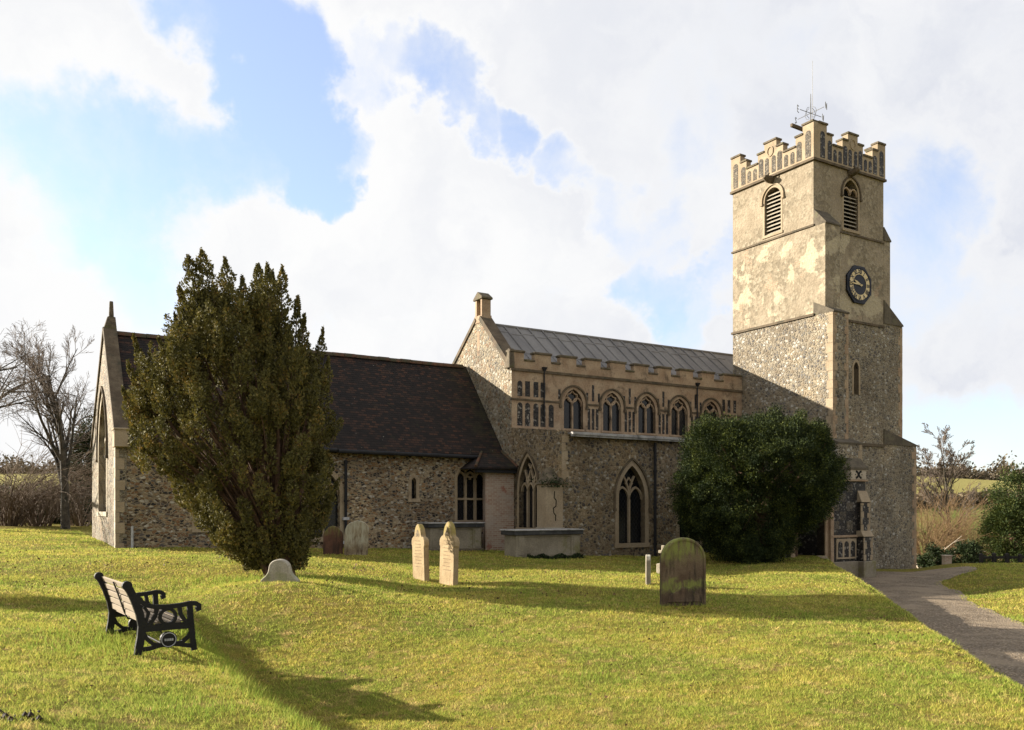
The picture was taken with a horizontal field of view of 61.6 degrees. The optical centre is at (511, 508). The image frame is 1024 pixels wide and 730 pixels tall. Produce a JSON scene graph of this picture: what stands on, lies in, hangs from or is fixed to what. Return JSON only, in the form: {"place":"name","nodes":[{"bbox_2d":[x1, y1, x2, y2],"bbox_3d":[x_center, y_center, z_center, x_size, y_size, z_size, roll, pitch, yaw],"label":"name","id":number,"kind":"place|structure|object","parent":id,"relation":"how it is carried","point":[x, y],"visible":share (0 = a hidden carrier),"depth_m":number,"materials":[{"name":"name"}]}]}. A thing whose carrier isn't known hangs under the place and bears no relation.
{"place":"outdoors","nodes":[
{"label":"outdoors","id":0,"kind":"place"},
{"bbox_2d":[0,473,1023,729],"bbox_3d":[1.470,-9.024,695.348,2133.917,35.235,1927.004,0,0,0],"label":"ground","id":1,"kind":"structure","parent":0,"point":[402,649],"depth_m":10.90,"materials":[{"name":"green plant"}]},
{"bbox_2d":[0,709,42,721],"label":"mole heap","id":2,"kind":"object","parent":1,"relation":"on","point":[29,715],"visible":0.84,"depth_m":5.85,"materials":[{"name":"soil"}]},
{"bbox_2d":[0,479,52,518],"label":"hedge bush","id":3,"kind":"object","parent":1,"relation":"on","point":[16,493],"depth_m":42.46,"materials":[{"name":"brown plant"}]},
{"bbox_2d":[0,411,91,526],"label":"bare shrub","id":4,"kind":"object","parent":1,"relation":"on","point":[7,517],"visible":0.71,"depth_m":36.71,"materials":[{"name":"brown plant"}]},
{"bbox_2d":[0,445,91,528],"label":"bare shrub","id":5,"kind":"object","parent":1,"relation":"on","point":[42,521],"visible":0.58,"depth_m":37.65,"materials":[{"name":"brown plant"}]},
{"bbox_2d":[0,490,91,523],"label":"hedge bush","id":6,"kind":"object","parent":1,"relation":"on","point":[56,520],"visible":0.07,"depth_m":42.32,"materials":[{"name":"brown plant"}]},
{"bbox_2d":[0,320,93,430],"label":"bare tree","id":7,"kind":"object","parent":1,"relation":"on","point":[21,386],"visible":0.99,"depth_m":32.41,"materials":[{"name":"grey plant"}]},
{"bbox_2d":[2,473,91,525],"bbox_3d":[-19.949,-0.345,39.261,6.190,2.872,6.494,0,0,0],"label":"bare shrub","id":8,"kind":"object","parent":1,"relation":"on","point":[81,521],"visible":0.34,"depth_m":38.91,"materials":[{"name":"brown plant"}]},
{"bbox_2d":[0,325,95,528],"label":"bare tree","id":9,"kind":"object","parent":1,"relation":"on","point":[60,454],"visible":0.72,"depth_m":35.86,"materials":[{"name":"grey plant"}]},
{"bbox_2d":[65,407,92,503],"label":"bush","id":10,"kind":"object","parent":1,"relation":"on","point":[85,449],"visible":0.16,"depth_m":45.30,"materials":[{"name":"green plant"}]},
{"bbox_2d":[94,572,200,654],"bbox_3d":[-4.191,1.155,9.818,0.805,0.789,1.598,0,0,-36],"label":"garden bench","id":11,"kind":"object","parent":1,"relation":"on","point":[156,616],"visible":0.98,"depth_m":9.32,"materials":[{"name":"metal"}]},
{"bbox_2d":[121,247,343,575],"bbox_3d":[-5.622,-1.775,17.328,4.334,6.795,3.679,0,0,0],"label":"yew tree","id":12,"kind":"object","parent":1,"relation":"on","point":[264,520],"visible":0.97,"depth_m":16.68,"materials":[{"name":"green plant"}]},
{"bbox_2d":[261,559,299,581],"bbox_3d":[-3.970,1.210,14.718,0.680,0.684,0.120,0,3,10],"label":"headstone","id":13,"kind":"object","parent":1,"relation":"on","point":[279,569],"visible":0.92,"depth_m":14.65,"materials":[{"name":"grey stone"}]},
{"bbox_2d":[323,526,342,553],"bbox_3d":[-5.042,1.038,24.200,0.540,1.096,0.120,1,0,-4],"label":"headstone","id":14,"kind":"object","parent":1,"relation":"on","point":[332,539],"visible":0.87,"depth_m":24.14,"materials":[{"name":"brown stone"}]},
{"bbox_2d":[344,520,368,554],"bbox_3d":[-4.356,0.972,24.029,0.666,1.273,0.120,2,2,-6],"label":"headstone","id":15,"kind":"object","parent":1,"relation":"on","point":[356,534],"visible":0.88,"depth_m":23.96,"materials":[{"name":"grey stone"}]},
{"bbox_2d":[412,524,428,580],"bbox_3d":[-1.989,1.106,18.672,0.124,1.537,0.604,-2,1,-34],"label":"headstone","id":16,"kind":"object","parent":1,"relation":"on","point":[420,547],"visible":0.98,"depth_m":18.55,"materials":[{"name":"stone"}]},
{"bbox_2d":[439,522,459,585],"bbox_3d":[-1.328,1.121,18.096,0.124,1.686,0.663,1,0,-34],"label":"headstone","id":17,"kind":"object","parent":1,"relation":"on","point":[449,549],"visible":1,"depth_m":17.98,"materials":[{"name":"stone"}]},
{"bbox_2d":[417,522,485,550],"bbox_3d":[-2.002,1.123,28.538,2.130,1.322,0.850,0,0,-31],"label":"chest tomb","id":18,"kind":"object","parent":1,"relation":"on","point":[468,534],"visible":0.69,"depth_m":28.37,"materials":[{"name":"stone"}]},
{"bbox_2d":[90,61,917,577],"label":"church","id":19,"kind":"structure","parent":1,"relation":"on","point":[488,423],"depth_m":31.50,"materials":[{"name":"stone"}]},
{"bbox_2d":[97,396,107,515],"bbox_3d":[-12.650,-1.710,26.775,0.297,3.900,2.636,0,0,-31],"label":"window","id":20,"kind":"structure","parent":19,"relation":"in","point":[99,513],"depth_m":27.70,"materials":[{"name":"beige glass"}]},
{"bbox_2d":[191,493,221,531],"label":"window","id":21,"kind":"structure","parent":19,"relation":"in","point":[193,529],"depth_m":25.12,"materials":[{"name":"beige glass"}]},
{"bbox_2d":[307,471,343,541],"bbox_3d":[-5.976,-0.159,27.247,1.360,2.418,0.267,0,0,-31],"label":"window","id":22,"kind":"structure","parent":19,"relation":"in","point":[333,521],"depth_m":27.47,"materials":[{"name":"beige stone"}]},
{"bbox_2d":[408,474,419,501],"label":"window","id":23,"kind":"structure","parent":19,"relation":"in","point":[411,481],"depth_m":28.80,"materials":[{"name":"beige glass"}]},
{"bbox_2d":[455,465,482,531],"bbox_3d":[-1.438,-0.352,30.007,1.400,2.365,0.267,0,0,-31],"label":"window","id":24,"kind":"structure","parent":19,"relation":"in","point":[468,483],"depth_m":30.07,"materials":[{"name":"black glass"}]},
{"bbox_2d":[516,453,536,528],"bbox_3d":[0.607,-0.579,29.100,0.247,2.699,1.438,0,0,-31],"label":"window","id":25,"kind":"structure","parent":19,"relation":"in","point":[529,486],"depth_m":29.26,"materials":[{"name":"beige glass"}]},
{"bbox_2d":[532,469,572,487],"bbox_3d":[1.287,-0.952,27.389,0.920,0.611,1.236,0,0,42],"label":"ivy","id":26,"kind":"object","parent":19,"relation":"attached to","point":[555,481],"visible":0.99,"depth_m":27.23,"materials":[{"name":"green plant"}]},
{"bbox_2d":[562,387,585,431],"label":"window","id":27,"kind":"structure","parent":19,"relation":"in","point":[571,403],"depth_m":31.45,"materials":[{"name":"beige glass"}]},
{"bbox_2d":[601,391,623,433],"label":"window","id":28,"kind":"structure","parent":19,"relation":"in","point":[610,407],"depth_m":32.35,"materials":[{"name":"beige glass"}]},
{"bbox_2d":[614,460,649,547],"bbox_3d":[4.004,-0.162,29.119,1.500,2.964,0.297,0,0,-31],"label":"window","id":29,"kind":"structure","parent":19,"relation":"in","point":[628,524],"depth_m":29.21,"materials":[{"name":"black glass"}]},
{"bbox_2d":[636,394,657,435],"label":"window","id":30,"kind":"structure","parent":19,"relation":"in","point":[645,410],"depth_m":33.24,"materials":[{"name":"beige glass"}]},
{"bbox_2d":[669,397,688,436],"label":"window","id":31,"kind":"structure","parent":19,"relation":"in","point":[678,413],"depth_m":34.12,"materials":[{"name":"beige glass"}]},
{"bbox_2d":[676,469,702,545],"bbox_3d":[6.311,-0.120,30.522,1.548,2.920,0.297,0,0,-31],"label":"window","id":32,"kind":"structure","parent":19,"relation":"in","point":[678,535],"depth_m":30.13,"materials":[{"name":"glass"}]},
{"bbox_2d":[702,400,719,419],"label":"window","id":33,"kind":"structure","parent":19,"relation":"in","point":[708,406],"depth_m":35.03,"materials":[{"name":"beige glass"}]},
{"bbox_2d":[760,183,784,238],"bbox_3d":[10.589,-11.961,34.480,0.500,2.103,1.200,0,0,-31],"label":"belfry window","id":34,"kind":"structure","parent":19,"relation":"in","point":[777,200],"depth_m":34.60,"materials":[{"name":"beige stone"}]},
{"bbox_2d":[795,533,797,555],"bbox_3d":[9.117,1.310,28.025,0.600,1.920,0.100,0,0,-31],"label":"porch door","id":35,"kind":"structure","parent":19,"relation":"in","point":[796,552],"depth_m":28.12,"materials":[{"name":"brown wood"}]},
{"bbox_2d":[790,517,827,557],"bbox_3d":[9.597,1.448,28.007,1.850,4.204,0.350,0,0,-31],"label":"doorway","id":36,"kind":"structure","parent":19,"relation":"in","point":[825,529],"depth_m":28.29,"materials":[{"name":"beige stone"}]},
{"bbox_2d":[841,176,862,234],"bbox_3d":[13.260,-11.982,33.973,1.240,2.224,0.500,0,0,-31],"label":"belfry window","id":37,"kind":"structure","parent":19,"relation":"in","point":[845,192],"depth_m":34.06,"materials":[{"name":"beige stone"}]},
{"bbox_2d":[852,359,859,394],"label":"slit window","id":38,"kind":"structure","parent":19,"relation":"in","point":[855,379],"depth_m":34.08,"materials":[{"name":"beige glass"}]},
{"bbox_2d":[0,550,1022,729],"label":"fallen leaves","id":39,"kind":"object","parent":1,"relation":"on","point":[65,702],"visible":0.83,"depth_m":13.74,"materials":[{"name":"brown plant"}]},
{"bbox_2d":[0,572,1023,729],"bbox_3d":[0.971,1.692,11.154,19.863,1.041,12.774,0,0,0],"label":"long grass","id":40,"kind":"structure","parent":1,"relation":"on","point":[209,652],"depth_m":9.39,"materials":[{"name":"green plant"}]},
{"bbox_2d":[0,450,1023,508],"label":"woodland","id":41,"kind":"object","parent":1,"relation":"on","point":[991,475],"visible":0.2,"depth_m":398.50,"materials":[{"name":"brown plant"}]},
{"bbox_2d":[500,528,584,557],"bbox_3d":[0.939,1.265,26.318,2.550,1.262,0.900,0,0,-31],"label":"chest tomb","id":42,"kind":"object","parent":1,"relation":"on","point":[520,543],"visible":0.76,"depth_m":25.91,"materials":[{"name":"stone"}]},
{"bbox_2d":[527,552,584,559],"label":"mossy weeds","id":43,"kind":"object","parent":1,"relation":"on","point":[558,555],"visible":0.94,"depth_m":25.88,"materials":[{"name":"green plant"}]},
{"bbox_2d":[645,554,650,584],"bbox_3d":[2.863,1.431,18.060,0.100,0.926,0.320,0,0,7],"label":"headstone","id":44,"kind":"object","parent":1,"relation":"on","point":[648,569],"visible":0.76,"depth_m":17.90,"materials":[{"name":"grey stone"}]},
{"bbox_2d":[657,545,664,573],"bbox_3d":[3.722,1.333,21.140,0.256,0.848,0.256,0,0,30],"label":"stone cross","id":45,"kind":"object","parent":1,"relation":"on","point":[658,564],"visible":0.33,"depth_m":21.08,"materials":[{"name":"white stone"}]},
{"bbox_2d":[660,537,705,605],"bbox_3d":[2.950,1.261,14.809,0.800,1.519,0.153,0,0,-9],"label":"headstone","id":46,"kind":"object","parent":1,"relation":"on","point":[683,571],"visible":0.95,"depth_m":14.75,"materials":[{"name":"stone"}]},
{"bbox_2d":[665,403,851,564],"bbox_3d":[7.292,-0.602,25.552,5.435,5.066,5.280,0,0,0],"label":"round yew","id":47,"kind":"object","parent":1,"relation":"on","point":[746,446],"visible":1,"depth_m":24.29,"materials":[{"name":"green plant"}]},
{"bbox_2d":[916,541,946,567],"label":"laurel bush","id":48,"kind":"object","parent":1,"relation":"on","point":[932,558],"visible":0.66,"depth_m":42.82,"materials":[{"name":"green plant"}]},
{"bbox_2d":[941,555,952,564],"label":"brick pier","id":49,"kind":"structure","parent":1,"relation":"on","point":[946,559],"depth_m":40.34,"materials":[{"name":"grey stone"}]},
{"bbox_2d":[916,423,980,541],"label":"bare tree","id":50,"kind":"object","parent":1,"relation":"on","point":[945,480],"visible":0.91,"depth_m":62.02,"materials":[{"name":"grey plant"}]},
{"bbox_2d":[916,494,1005,560],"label":"willow scrub","id":51,"kind":"object","parent":1,"relation":"on","point":[960,526],"visible":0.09,"depth_m":56.49,"materials":[{"name":"beige plant"}]},
{"bbox_2d":[916,487,1008,558],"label":"willow scrub","id":52,"kind":"object","parent":1,"relation":"on","point":[969,519],"visible":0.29,"depth_m":54.36,"materials":[{"name":"beige plant"}]},
{"bbox_2d":[939,539,987,563],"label":"laurel bush","id":53,"kind":"object","parent":1,"relation":"on","point":[968,550],"visible":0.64,"depth_m":41.73,"materials":[{"name":"green plant"}]},
{"bbox_2d":[916,473,1011,567],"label":"willow scrub","id":54,"kind":"object","parent":1,"relation":"on","point":[934,539],"visible":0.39,"depth_m":48.98,"materials":[{"name":"beige plant"}]},
{"bbox_2d":[963,462,1023,562],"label":"evergreen tree","id":55,"kind":"object","parent":1,"relation":"on","point":[1009,512],"visible":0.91,"depth_m":46.50,"materials":[{"name":"green plant"}]},
{"bbox_2d":[979,553,1023,562],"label":"post and rail fence","id":56,"kind":"object","parent":1,"relation":"on","point":[1006,557],"visible":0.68,"depth_m":39.47,"materials":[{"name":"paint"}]},
{"bbox_2d":[0,0,1023,472],"label":"sky","id":57,"kind":"structure","parent":0,"point":[566,163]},
{"bbox_2d":[816,555,1023,686],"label":"path","id":58,"kind":"structure","parent":0,"point":[994,640],"depth_m":17.20,"materials":[{"name":"grey asphalt"}]}
]}

